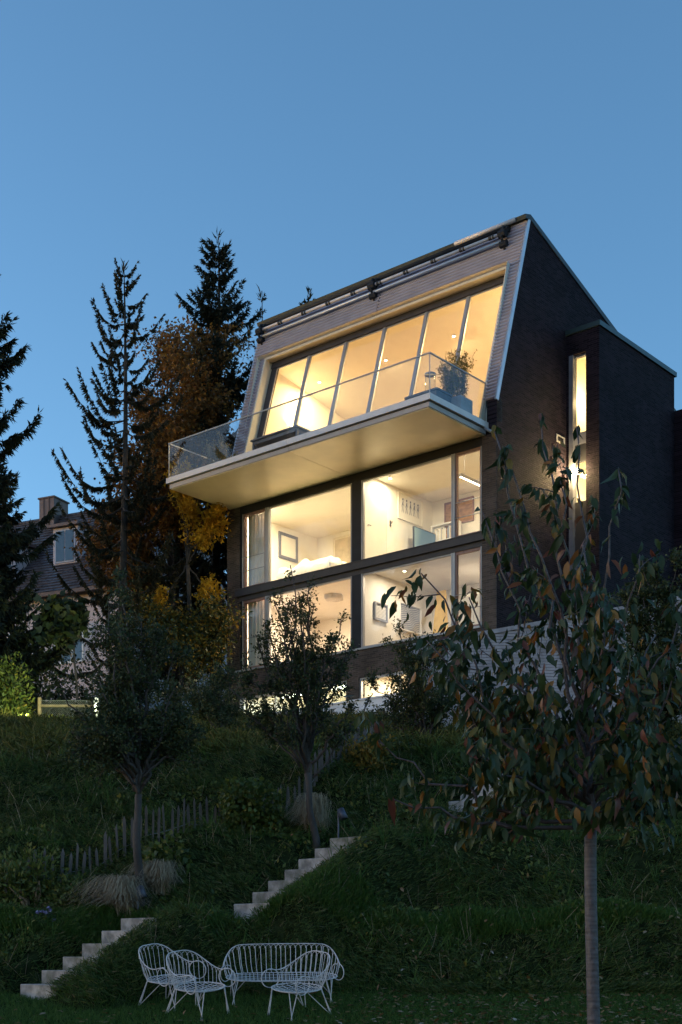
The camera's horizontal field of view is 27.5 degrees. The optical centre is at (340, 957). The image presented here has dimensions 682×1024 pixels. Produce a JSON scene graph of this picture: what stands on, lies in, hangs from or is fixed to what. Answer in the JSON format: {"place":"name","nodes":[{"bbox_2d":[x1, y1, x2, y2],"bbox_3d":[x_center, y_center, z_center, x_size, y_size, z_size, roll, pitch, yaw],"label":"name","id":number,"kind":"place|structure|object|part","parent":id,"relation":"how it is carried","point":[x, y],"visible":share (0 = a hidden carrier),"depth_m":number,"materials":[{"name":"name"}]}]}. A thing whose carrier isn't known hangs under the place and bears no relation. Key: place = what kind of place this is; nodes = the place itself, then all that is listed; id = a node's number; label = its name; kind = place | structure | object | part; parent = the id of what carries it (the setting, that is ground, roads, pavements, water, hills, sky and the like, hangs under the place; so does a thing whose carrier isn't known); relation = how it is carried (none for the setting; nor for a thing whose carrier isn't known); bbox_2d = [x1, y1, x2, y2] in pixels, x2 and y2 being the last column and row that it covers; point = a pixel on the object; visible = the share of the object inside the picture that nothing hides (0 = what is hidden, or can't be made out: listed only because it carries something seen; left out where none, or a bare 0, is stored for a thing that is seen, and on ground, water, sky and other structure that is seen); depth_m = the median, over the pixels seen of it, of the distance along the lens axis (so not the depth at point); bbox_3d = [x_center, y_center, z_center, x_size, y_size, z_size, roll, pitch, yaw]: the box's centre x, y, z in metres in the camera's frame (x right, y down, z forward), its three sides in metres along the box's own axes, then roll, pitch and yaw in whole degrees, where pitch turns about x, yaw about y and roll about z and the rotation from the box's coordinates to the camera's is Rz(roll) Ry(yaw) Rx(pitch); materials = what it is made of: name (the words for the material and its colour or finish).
{"place":"outdoors","nodes":[
{"label":"outdoors","id":0,"kind":"place"},
{"bbox_2d":[298,285,313,304],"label":"spruce tree","id":1,"kind":"object","parent":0,"point":[309,297],"depth_m":77.92,"materials":[{"name":"green plant"}]},
{"bbox_2d":[0,733,681,1023],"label":"hillside","id":2,"kind":"structure","parent":0,"point":[639,859],"depth_m":19.07,"materials":[{"name":"plant"}]},
{"bbox_2d":[0,650,36,715],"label":"lit bush","id":3,"kind":"object","parent":2,"relation":"on","point":[11,696],"visible":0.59,"depth_m":41.57,"materials":[{"name":"green plant"}]},
{"bbox_2d":[2,588,69,716],"bbox_3d":[-9.928,-9.254,44.503,2.544,5.141,2.392,0,0,0],"label":"dark bush","id":4,"kind":"object","parent":2,"relation":"on","point":[36,689],"visible":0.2,"depth_m":44.45,"materials":[{"name":"green plant"}]},
{"bbox_2d":[0,465,72,717],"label":"spruce tree","id":5,"kind":"object","parent":2,"relation":"on","point":[13,574],"visible":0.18,"depth_m":45.80,"materials":[{"name":"green plant"}]},
{"bbox_2d":[29,906,56,921],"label":"aster clump","id":6,"kind":"object","parent":2,"relation":"on","point":[49,910],"visible":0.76,"depth_m":18.17,"materials":[{"name":"purple plant"}]},
{"bbox_2d":[0,274,90,717],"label":"spruce tree","id":7,"kind":"object","parent":2,"relation":"on","point":[10,610],"visible":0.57,"depth_m":44.06,"materials":[{"name":"green plant"}]},
{"bbox_2d":[0,843,104,908],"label":"perennial clump","id":8,"kind":"object","parent":2,"relation":"on","point":[23,873],"visible":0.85,"depth_m":18.83,"materials":[{"name":"green plant"}]},
{"bbox_2d":[30,589,95,715],"bbox_3d":[-8.565,-9.071,42.934,2.030,4.650,1.421,0,0,0],"label":"tree","id":9,"kind":"object","parent":2,"relation":"on","point":[59,622],"visible":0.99,"depth_m":42.74,"materials":[{"name":"green plant"}]},
{"bbox_2d":[38,697,98,716],"bbox_3d":[-8.189,-7.227,41.800,1.833,1.150,0.120,0,0,0],"label":"wire fence","id":10,"kind":"object","parent":2,"relation":"on","point":[41,705],"visible":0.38,"depth_m":41.75,"materials":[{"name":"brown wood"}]},
{"bbox_2d":[34,639,119,716],"bbox_3d":[-8.945,-8.796,47.496,3.988,4.060,1.671,0,0,0],"label":"dark bush","id":11,"kind":"object","parent":2,"relation":"on","point":[84,680],"visible":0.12,"depth_m":47.33,"materials":[{"name":"green plant"}]},
{"bbox_2d":[20,918,164,999],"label":"garden steps","id":12,"kind":"structure","parent":2,"relation":"on","point":[39,990],"depth_m":17.29,"materials":[{"name":"concrete"}]},
{"bbox_2d":[53,873,162,915],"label":"feather grass","id":13,"kind":"object","parent":2,"relation":"on","point":[121,893],"depth_m":18.49,"materials":[{"name":"plant"}]},
{"bbox_2d":[7,257,216,715],"bbox_3d":[-7.660,-16.098,50.590,5.722,18.201,7.483,0,0,22],"label":"larch tree","id":14,"kind":"object","parent":2,"relation":"on","point":[115,505],"visible":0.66,"depth_m":49.80,"materials":[{"name":"green plant"}]},
{"bbox_2d":[0,495,226,716],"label":"neighbour house","id":15,"kind":"structure","parent":2,"relation":"on","point":[63,561],"depth_m":64.65,"materials":[{"name":"tile"}]},
{"bbox_2d":[51,623,94,663],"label":"window","id":16,"kind":"structure","parent":15,"relation":"in","point":[80,647],"depth_m":62.67,"materials":[{"name":"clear glass"}]},
{"bbox_2d":[54,562,210,907],"bbox_3d":[-2.920,-2.859,18.761,1.849,5.144,1.690,0,0,-42],"label":"fruit tree","id":17,"kind":"object","parent":2,"relation":"on","point":[112,738],"visible":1,"depth_m":18.67,"materials":[{"name":"green plant"}]},
{"bbox_2d":[136,885,146,910],"bbox_3d":[-2.658,-0.677,18.478,0.193,0.560,0.116,0,0,38],"label":"spot post","id":18,"kind":"object","parent":2,"relation":"on","point":[143,895],"visible":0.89,"depth_m":18.44,"materials":[{"name":"metal"}]},
{"bbox_2d":[130,666,170,714],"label":"dark bush","id":19,"kind":"object","parent":2,"relation":"on","point":[158,697],"visible":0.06,"depth_m":47.17,"materials":[{"name":"green plant"}]},
{"bbox_2d":[117,859,187,895],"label":"feather grass","id":20,"kind":"object","parent":2,"relation":"on","point":[157,874],"depth_m":18.94,"materials":[{"name":"green plant"}]},
{"bbox_2d":[63,303,256,712],"bbox_3d":[-6.985,-16.136,53.276,6.801,18.780,6.352,0,0,18],"label":"autumn tree","id":21,"kind":"object","parent":2,"relation":"on","point":[183,424],"visible":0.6,"depth_m":52.80,"materials":[{"name":"orange plant"}]},
{"bbox_2d":[141,830,193,874],"bbox_3d":[-2.449,-1.332,19.313,0.818,0.901,0.650,0,0,0],"label":"perennial clump","id":22,"kind":"object","parent":2,"relation":"on","point":[164,852],"visible":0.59,"depth_m":19.26,"materials":[{"name":"green plant"}]},
{"bbox_2d":[138,943,205,1008],"bbox_3d":[-2.016,0.221,16.298,0.652,0.698,0.666,7,12,35],"label":"wire armchair","id":23,"kind":"object","parent":2,"relation":"on","point":[159,982],"visible":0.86,"depth_m":16.35,"materials":[{"name":"white metal"}]},
{"bbox_2d":[118,579,252,703],"bbox_3d":[-5.352,-9.972,48.591,4.598,6.448,2.407,0,0,0],"label":"yellow shrub","id":24,"kind":"object","parent":2,"relation":"on","point":[208,635],"visible":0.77,"depth_m":48.35,"materials":[{"name":"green plant"}]},
{"bbox_2d":[113,230,262,702],"bbox_3d":[-5.118,-17.912,54.827,7.292,21.832,6.492,0,0,-36],"label":"spruce tree","id":25,"kind":"object","parent":2,"relation":"on","point":[219,312],"visible":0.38,"depth_m":54.38,"materials":[{"name":"green plant"}]},
{"bbox_2d":[148,457,232,706],"bbox_3d":[-5.449,-12.212,49.571,3.296,10.935,1.520,0,0,0],"label":"golden tree","id":26,"kind":"object","parent":2,"relation":"on","point":[214,517],"visible":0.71,"depth_m":49.51,"materials":[{"name":"yellow plant"}]},
{"bbox_2d":[4,721,378,897],"bbox_3d":[-1.659,-2.443,21.691,1.202,3.632,8.461,0,0,42],"label":"picket fence","id":27,"kind":"object","parent":2,"relation":"on","point":[320,764],"visible":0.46,"depth_m":20.05,"materials":[{"name":"wood"}]},
{"bbox_2d":[166,950,235,1019],"bbox_3d":[-1.634,0.302,15.821,0.652,0.698,0.666,8,12,39],"label":"wire armchair","id":28,"kind":"object","parent":2,"relation":"on","point":[210,989],"visible":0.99,"depth_m":15.87,"materials":[{"name":"white metal"}]},
{"bbox_2d":[169,662,239,715],"bbox_3d":[-4.523,-8.234,46.056,2.554,3.002,1.944,0,0,0],"label":"dark bush","id":29,"kind":"object","parent":2,"relation":"on","point":[186,690],"visible":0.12,"depth_m":45.85,"materials":[{"name":"green plant"}]},
{"bbox_2d":[185,659,249,729],"bbox_3d":[-2.682,-5.418,30.000,1.563,2.077,1.655,0,0,0],"label":"bush","id":30,"kind":"object","parent":2,"relation":"on","point":[220,712],"visible":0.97,"depth_m":29.84,"materials":[{"name":"green plant"}]},
{"bbox_2d":[214,776,290,837],"bbox_3d":[-1.288,-2.106,20.660,1.282,1.187,0.930,0,0,-25],"label":"rounded shrub","id":31,"kind":"object","parent":2,"relation":"on","point":[243,807],"visible":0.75,"depth_m":20.46,"materials":[{"name":"green plant"}]},
{"bbox_2d":[240,284,266,408],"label":"spruce tree","id":32,"kind":"object","parent":2,"relation":"on","point":[264,299],"visible":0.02,"depth_m":58.00,"materials":[{"name":"green plant"}]},
{"bbox_2d":[220,943,343,1003],"bbox_3d":[-0.703,0.196,16.492,1.446,0.632,0.652,-1,10,-4],"label":"wire bench","id":33,"kind":"object","parent":2,"relation":"on","point":[273,977],"visible":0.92,"depth_m":16.67,"materials":[{"name":"white metal"}]},
{"bbox_2d":[261,950,330,1019],"bbox_3d":[-0.466,0.309,15.691,0.652,0.698,0.666,-8,12,-39],"label":"wire armchair","id":34,"kind":"object","parent":2,"relation":"on","point":[296,992],"visible":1,"depth_m":15.73,"materials":[{"name":"white metal"}]},
{"bbox_2d":[224,565,374,849],"bbox_3d":[-0.615,-3.538,20.334,1.959,4.356,1.439,0,0,33],"label":"fruit tree","id":35,"kind":"object","parent":2,"relation":"on","point":[310,684],"visible":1,"depth_m":20.24,"materials":[{"name":"green plant"}]},
{"bbox_2d":[234,836,368,918],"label":"garden steps","id":36,"kind":"structure","parent":2,"relation":"on","point":[305,865],"depth_m":19.04,"materials":[{"name":"concrete"}]},
{"bbox_2d":[281,791,338,837],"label":"feather grass","id":37,"kind":"object","parent":2,"relation":"on","point":[320,813],"depth_m":20.69,"materials":[{"name":"green plant"}]},
{"bbox_2d":[276,693,403,714],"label":"terrace parapet","id":38,"kind":"structure","parent":2,"relation":"on","point":[377,700],"depth_m":41.28,"materials":[{"name":"white concrete"}]},
{"bbox_2d":[0,740,681,1006],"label":"juniper cover","id":39,"kind":"object","parent":2,"relation":"on","point":[652,985],"visible":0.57,"depth_m":18.92,"materials":[{"name":"green plant"}]},
{"bbox_2d":[0,861,681,947],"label":"terrace grass","id":40,"kind":"structure","parent":2,"relation":"on","point":[501,922],"depth_m":18.14,"materials":[{"name":"green plant"}]},
{"bbox_2d":[0,706,681,769],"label":"hillside cover","id":41,"kind":"object","parent":2,"relation":"on","point":[24,733],"visible":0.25,"depth_m":25.62,"materials":[{"name":"green plant"}]},
{"bbox_2d":[0,743,681,992],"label":"broadleaf weeds","id":42,"kind":"object","parent":2,"relation":"on","point":[236,922],"visible":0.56,"depth_m":19.86,"materials":[{"name":"green plant"}]},
{"bbox_2d":[0,803,681,1023],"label":"fallen leaves","id":43,"kind":"object","parent":2,"relation":"on","point":[529,994],"visible":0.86,"depth_m":16.19,"materials":[{"name":"brown plant"}]},
{"bbox_2d":[0,824,681,850],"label":"terrace grass","id":44,"kind":"structure","parent":2,"relation":"on","point":[289,837],"depth_m":20.26,"materials":[{"name":"green plant"}]},
{"bbox_2d":[1,739,681,987],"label":"dead stalks","id":45,"kind":"object","parent":2,"relation":"on","point":[325,870],"visible":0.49,"depth_m":19.35,"materials":[{"name":"brown plant"}]},
{"bbox_2d":[337,807,347,837],"bbox_3d":[0.010,-1.851,20.228,0.193,0.651,0.116,0,0,38],"label":"spot post","id":46,"kind":"object","parent":2,"relation":"on","point":[341,814],"visible":0.94,"depth_m":20.20,"materials":[{"name":"metal"}]},
{"bbox_2d":[335,732,397,773],"bbox_3d":[0.424,-3.285,23.084,1.062,0.958,0.806,0,0,40],"label":"yellow perennial","id":47,"kind":"object","parent":2,"relation":"on","point":[368,757],"visible":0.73,"depth_m":22.94,"materials":[{"name":"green plant"}]},
{"bbox_2d":[363,716,404,756],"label":"rose bush","id":48,"kind":"object","parent":2,"relation":"on","point":[381,720],"visible":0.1,"depth_m":23.65,"materials":[{"name":"green plant"}]},
{"bbox_2d":[363,616,474,735],"bbox_3d":[1.501,-4.993,26.678,1.826,2.941,1.698,0,0,43],"label":"fruit tree","id":49,"kind":"object","parent":2,"relation":"on","point":[415,697],"visible":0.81,"depth_m":26.45,"materials":[{"name":"green plant"}]},
{"bbox_2d":[166,214,681,711],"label":"modern house","id":50,"kind":"structure","parent":2,"relation":"on","point":[514,304],"depth_m":46.35,"materials":[{"name":"brick"}]},
{"bbox_2d":[242,508,265,587],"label":"window","id":51,"kind":"structure","parent":50,"relation":"in","point":[244,516],"depth_m":49.65,"materials":[{"name":"grey metal"}]},
{"bbox_2d":[242,596,265,669],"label":"window","id":52,"kind":"structure","parent":50,"relation":"in","point":[244,603],"depth_m":49.65,"materials":[{"name":"grey metal"}]},
{"bbox_2d":[248,512,263,585],"bbox_3d":[-3.010,-14.540,49.715,0.900,2.880,0.122,0,0,40],"label":"curtain","id":53,"kind":"object","parent":50,"relation":"hanging from","point":[256,537],"visible":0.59,"depth_m":49.73,"materials":[{"name":"fabric"}]},
{"bbox_2d":[248,600,263,666],"bbox_3d":[-2.991,-11.530,49.699,0.950,2.560,0.122,0,0,40],"label":"curtain","id":54,"kind":"object","parent":50,"relation":"hanging from","point":[255,621],"visible":0.55,"depth_m":49.78,"materials":[{"name":"fabric"}]},
{"bbox_2d":[250,425,310,449],"bbox_3d":[-1.929,-16.845,46.044,2.100,0.750,0.900,0,0,40],"label":"outdoor table","id":55,"kind":"object","parent":50,"relation":"on","point":[280,435],"visible":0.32,"depth_m":45.68,"materials":[{"name":"grey wood"}]},
{"bbox_2d":[278,531,297,562],"bbox_3d":[-1.971,-15.335,52.074,0.048,0.970,1.040,0,0,40],"label":"framed picture","id":56,"kind":"object","parent":50,"relation":"attached to","point":[288,547],"visible":1,"depth_m":52.04,"materials":[{"name":"paper"}]},
{"bbox_2d":[242,680,345,711],"bbox_3d":[-1.624,-8.285,48.178,4.900,1.970,0.090,0,0,40],"label":"window","id":57,"kind":"structure","parent":50,"relation":"in","point":[268,695],"depth_m":48.77,"materials":[{"name":"metal"}]},
{"bbox_2d":[268,483,351,581],"bbox_3d":[-1.074,-14.460,47.685,3.828,2.680,0.132,0,0,40],"label":"window","id":58,"kind":"structure","parent":50,"relation":"in","point":[349,485],"depth_m":48.44,"materials":[{"name":"metal"}]},
{"bbox_2d":[268,576,351,662],"bbox_3d":[-1.074,-11.470,47.685,3.828,2.460,0.132,0,0,40],"label":"window","id":59,"kind":"structure","parent":50,"relation":"in","point":[339,580],"depth_m":47.70,"materials":[{"name":"metal"}]},
{"bbox_2d":[276,556,345,579],"bbox_3d":[-0.742,-13.574,49.220,2.540,0.868,1.860,0,0,40],"label":"bed","id":60,"kind":"object","parent":50,"relation":"on","point":[304,566],"visible":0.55,"depth_m":48.34,"materials":[{"name":"fabric"}]},
{"bbox_2d":[324,593,342,601],"bbox_3d":[-0.251,-12.780,49.473,0.720,0.159,0.624,0,0,40],"label":"ceiling lamp","id":61,"kind":"object","parent":50,"relation":"attached to","point":[333,597],"visible":1,"depth_m":49.29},
{"bbox_2d":[365,486,386,558],"bbox_3d":[1.184,-14.370,46.662,0.102,2.620,1.190,0,0,40],"label":"interior door","id":62,"kind":"structure","parent":50,"relation":"in","point":[375,522],"depth_m":46.66,"materials":[{"name":"wood"}]},
{"bbox_2d":[255,275,504,448],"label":"sloped window","id":63,"kind":"structure","parent":50,"relation":"in","point":[467,295],"depth_m":47.49,"materials":[{"name":"metal"}]},
{"bbox_2d":[373,601,387,622],"bbox_3d":[1.340,-11.610,46.857,0.088,0.600,0.690,0,0,40],"label":"framed picture","id":64,"kind":"object","parent":50,"relation":"attached to","point":[380,614],"visible":0.98,"depth_m":46.80},
{"bbox_2d":[360,671,404,698],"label":"window","id":65,"kind":"structure","parent":50,"relation":"in","point":[383,675],"depth_m":46.04,"materials":[{"name":"metal"}]},
{"bbox_2d":[361,454,451,559],"bbox_3d":[2.121,-14.460,44.974,3.688,2.680,0.132,0,0,40],"label":"window","id":66,"kind":"structure","parent":50,"relation":"in","point":[450,456],"depth_m":46.02,"materials":[{"name":"metal"}]},
{"bbox_2d":[361,553,451,646],"bbox_3d":[2.121,-11.470,44.974,3.688,2.460,0.132,0,0,40],"label":"window","id":67,"kind":"structure","parent":50,"relation":"in","point":[448,555],"depth_m":45.93,"materials":[{"name":"metal"}]},
{"bbox_2d":[397,601,421,635],"bbox_3d":[2.360,-11.670,48.005,0.158,0.940,1.240,0,0,40],"label":"framed picture","id":68,"kind":"object","parent":50,"relation":"attached to","point":[412,624],"visible":0.9,"depth_m":48.05},
{"bbox_2d":[397,491,422,526],"bbox_3d":[2.396,-15.470,48.131,0.060,0.900,1.380,0,0,40],"label":"framed drawing","id":69,"kind":"object","parent":50,"relation":"attached to","point":[409,509],"visible":1,"depth_m":48.10,"materials":[{"name":"paper"}]},
{"bbox_2d":[404,387,451,402],"bbox_3d":[2.651,-16.760,42.322,1.240,0.580,0.790,0,0,40],"label":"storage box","id":70,"kind":"object","parent":50,"relation":"on","point":[441,393],"visible":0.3,"depth_m":41.94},
{"bbox_2d":[425,371,435,386],"bbox_3d":[2.687,-17.020,41.931,0.340,1.100,0.340,0,0,40],"label":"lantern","id":71,"kind":"object","parent":50,"relation":"on","point":[432,374],"visible":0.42,"depth_m":41.87,"materials":[{"name":"metal"}]},
{"bbox_2d":[433,590,447,632],"bbox_3d":[3.389,-11.385,47.774,0.870,2.350,0.180,0,0,40],"label":"ochre panel","id":72,"kind":"object","parent":50,"relation":"on","point":[440,614],"visible":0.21,"depth_m":47.74,"materials":[{"name":"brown wood"}]},
{"bbox_2d":[431,520,460,541],"bbox_3d":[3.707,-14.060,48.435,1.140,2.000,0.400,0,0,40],"label":"crib","id":73,"kind":"object","parent":50,"relation":"on","point":[443,533],"visible":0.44,"depth_m":48.35,"materials":[{"name":"wood"}]},
{"bbox_2d":[444,496,473,526],"bbox_3d":[4.097,-15.470,48.354,1.240,0.840,0.040,0,0,40],"label":"framed picture","id":74,"kind":"object","parent":50,"relation":"attached to","point":[466,508],"visible":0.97,"depth_m":48.23,"materials":[{"name":"brown wood"}]},
{"bbox_2d":[451,395,472,413],"bbox_3d":[3.431,-16.730,42.545,1.000,0.520,0.640,0,0,40],"label":"planter","id":75,"kind":"object","parent":50,"relation":"on","point":[463,402],"visible":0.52,"depth_m":42.13,"materials":[{"name":"concrete"}]},
{"bbox_2d":[436,349,476,397],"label":"bamboo plant","id":76,"kind":"object","parent":75,"relation":"in","point":[452,378],"visible":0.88,"depth_m":42.33,"materials":[{"name":"green plant"}]},
{"bbox_2d":[454,446,481,536],"bbox_3d":[3.971,-14.460,43.383,1.048,2.680,0.164,0,0,40],"label":"window","id":77,"kind":"structure","parent":50,"relation":"in","point":[456,456],"depth_m":43.66,"materials":[{"name":"grey metal"}]},
{"bbox_2d":[454,546,481,626],"bbox_3d":[3.971,-11.470,43.383,1.048,2.460,0.164,0,0,40],"label":"window","id":78,"kind":"structure","parent":50,"relation":"in","point":[456,554],"depth_m":43.61,"materials":[{"name":"grey wood"}]},
{"bbox_2d":[459,455,479,485],"bbox_3d":[4.248,-15.621,44.606,0.100,0.858,1.500,0,0,40],"label":"pendant lamp","id":79,"kind":"object","parent":50,"relation":"hanging from","point":[469,479],"visible":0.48,"depth_m":44.30,"materials":[{"name":"metal"}]},
{"bbox_2d":[569,353,585,614],"bbox_3d":[7.785,-13.850,45.546,0.620,11.700,0.250,0,0,40],"label":"stair window","id":80,"kind":"structure","parent":50,"relation":"in","point":[576,538],"depth_m":45.58,"materials":[{"name":"clear glass"}]},
{"bbox_3d":[-4.230,-16.690,48.587,0.900,0.440,0.600,0,0,40],"label":"planter","id":81,"kind":"object","parent":50,"relation":"on","visible":0},
{"bbox_2d":[201,431,238,464],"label":"bamboo plant","id":82,"kind":"object","parent":81,"relation":"in","point":[220,454],"visible":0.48,"depth_m":48.50,"materials":[{"name":"green plant"}]},
{"bbox_2d":[448,757,529,811],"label":"garden steps","id":83,"kind":"structure","parent":2,"relation":"on","point":[461,802],"depth_m":21.94,"materials":[{"name":"concrete"}]},
{"bbox_2d":[341,413,681,1023],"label":"cherry tree","id":84,"kind":"object","parent":2,"relation":"on","point":[503,719],"visible":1,"depth_m":10.28,"materials":[{"name":"green plant"}]},
{"bbox_2d":[406,596,681,729],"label":"garden wall","id":85,"kind":"structure","parent":2,"relation":"on","point":[550,669],"depth_m":33.10,"materials":[{"name":"grey stone"}]},
{"bbox_2d":[611,546,681,735],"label":"fruit tree","id":86,"kind":"object","parent":2,"relation":"on","point":[663,591],"visible":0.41,"depth_m":26.91,"materials":[{"name":"green plant"}]},
{"bbox_2d":[0,935,681,1023],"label":"lawn grass","id":87,"kind":"structure","parent":0,"point":[298,1007],"depth_m":15.97,"materials":[{"name":"green plant"}]},
{"bbox_2d":[0,0,681,582],"label":"sky","id":88,"kind":"structure","parent":0,"point":[336,145],"materials":[{"name":"blue"}]},
{"bbox_2d":[333,534,350,562],"bbox_3d":[0.259,-14.470,52.332,1.440,2.820,0.040,0,0,40],"label":"doorway","id":89,"kind":"structure","parent":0,"point":[342,548],"depth_m":52.47,"materials":[{"name":"wood"}]},
{"bbox_2d":[413,526,435,546],"bbox_3d":[2.871,-13.890,47.991,0.440,1.660,1.240,0,0,40],"label":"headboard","id":90,"kind":"object","parent":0,"point":[421,536],"visible":0.29,"depth_m":47.81,"materials":[{"name":"white fabric"}]},
{"bbox_2d":[462,592,479,625],"bbox_3d":[4.467,-11.135,46.162,1.000,1.850,0.245,0,0,40],"label":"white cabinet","id":91,"kind":"object","parent":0,"point":[477,611],"visible":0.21,"depth_m":46.05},
{"bbox_3d":[4.216,-11.135,46.229,0.450,1.750,0.024,0,0,40],"label":"door","id":92,"kind":"part","parent":91,"relation":"part of","materials":[{"name":"white wood"}]},
{"bbox_3d":[4.574,-11.135,45.925,0.450,1.750,0.024,0,0,40],"label":"door","id":93,"kind":"part","parent":91,"relation":"part of","materials":[{"name":"white wood"}]}
]}

